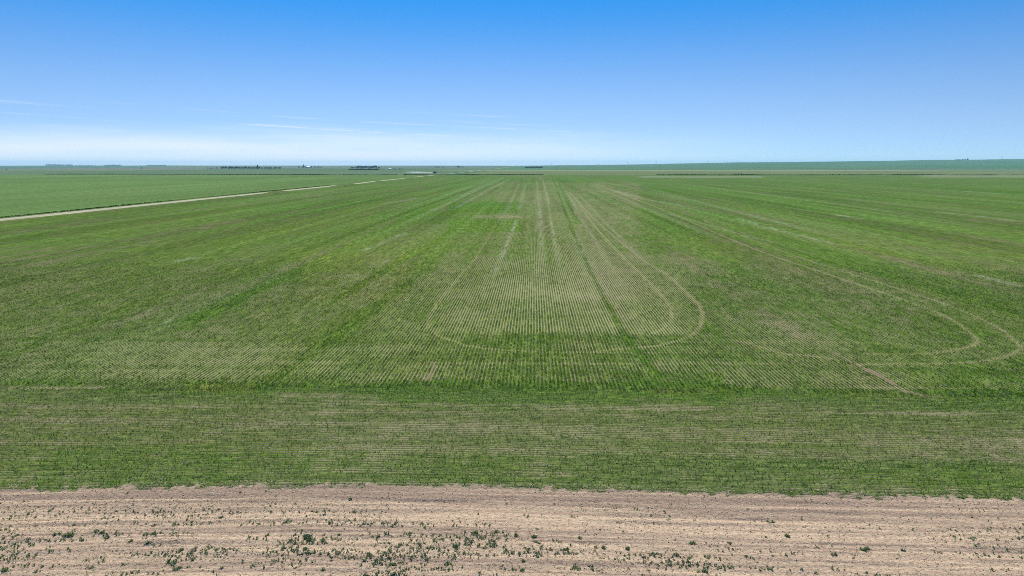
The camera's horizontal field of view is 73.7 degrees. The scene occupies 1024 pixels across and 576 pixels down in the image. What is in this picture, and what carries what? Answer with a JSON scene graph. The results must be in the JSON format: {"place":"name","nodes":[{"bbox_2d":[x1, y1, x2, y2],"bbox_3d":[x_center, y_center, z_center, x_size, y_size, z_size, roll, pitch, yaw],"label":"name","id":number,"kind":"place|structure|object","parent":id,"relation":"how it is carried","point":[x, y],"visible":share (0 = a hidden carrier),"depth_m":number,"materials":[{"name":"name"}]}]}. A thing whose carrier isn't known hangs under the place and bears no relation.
{"place":"outdoors","nodes":[
{"label":"outdoors","id":0,"kind":"place"},
{"bbox_2d":[1,185,328,217],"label":"road","id":1,"kind":"structure","parent":0,"point":[142,203],"depth_m":205.79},
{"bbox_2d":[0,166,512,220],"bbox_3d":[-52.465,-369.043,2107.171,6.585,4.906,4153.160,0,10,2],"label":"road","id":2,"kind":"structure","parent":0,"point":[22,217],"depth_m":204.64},
{"bbox_2d":[162,174,395,174],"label":"tall grass","id":3,"kind":"structure","parent":0,"point":[267,174],"depth_m":868.16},
{"bbox_2d":[404,174,543,174],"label":"tall grass","id":4,"kind":"structure","parent":0,"point":[478,174],"depth_m":839.30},
{"bbox_2d":[0,159,1023,575],"bbox_3d":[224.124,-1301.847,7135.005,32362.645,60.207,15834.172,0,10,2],"label":"ground","id":5,"kind":"structure","parent":0,"point":[836,215],"depth_m":41.97,"materials":[{"name":"green plant"}]},
{"bbox_2d":[62,531,74,536],"bbox_3d":[-14.579,8.081,22.468,0.387,0.133,0.298,0,10,2],"label":"weed clump","id":6,"kind":"object","parent":5,"relation":"on","point":[72,533],"visible":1,"depth_m":22.43,"materials":[{"name":"green plant"}]},
{"bbox_2d":[166,558,176,563],"bbox_3d":[-10.418,8.375,20.943,0.407,0.118,0.316,0,10,2],"label":"weed clump","id":7,"kind":"object","parent":5,"relation":"on","point":[171,562],"visible":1,"depth_m":20.94,"materials":[{"name":"green plant"}]},
{"bbox_2d":[301,533,312,539],"bbox_3d":[-6.673,8.107,22.279,0.394,0.151,0.250,0,10,2],"label":"weed clump","id":8,"kind":"object","parent":5,"relation":"on","point":[305,536],"visible":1,"depth_m":22.26,"materials":[{"name":"green plant"}]},
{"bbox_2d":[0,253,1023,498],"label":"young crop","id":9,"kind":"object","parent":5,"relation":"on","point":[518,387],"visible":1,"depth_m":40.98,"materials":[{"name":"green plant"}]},
{"bbox_2d":[0,484,1023,575],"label":"weeds","id":10,"kind":"object","parent":5,"relation":"on","point":[385,552],"visible":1,"depth_m":21.86,"materials":[{"name":"green plant"}]},
{"bbox_2d":[1,485,1023,575],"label":"soil clods","id":11,"kind":"object","parent":5,"relation":"on","point":[524,539],"visible":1,"depth_m":23.68,"materials":[{"name":"brown soil"}]},
{"bbox_2d":[0,480,1023,575],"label":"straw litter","id":12,"kind":"object","parent":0,"point":[500,530],"visible":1,"depth_m":22.89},
{"bbox_2d":[0,0,1023,165],"label":"sky","id":13,"kind":"structure","parent":0,"point":[83,82],"materials":[{"name":"blue"}]},
{"bbox_2d":[656,174,1023,174],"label":"tall grass","id":14,"kind":"structure","parent":0,"point":[829,174],"depth_m":828.65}
]}

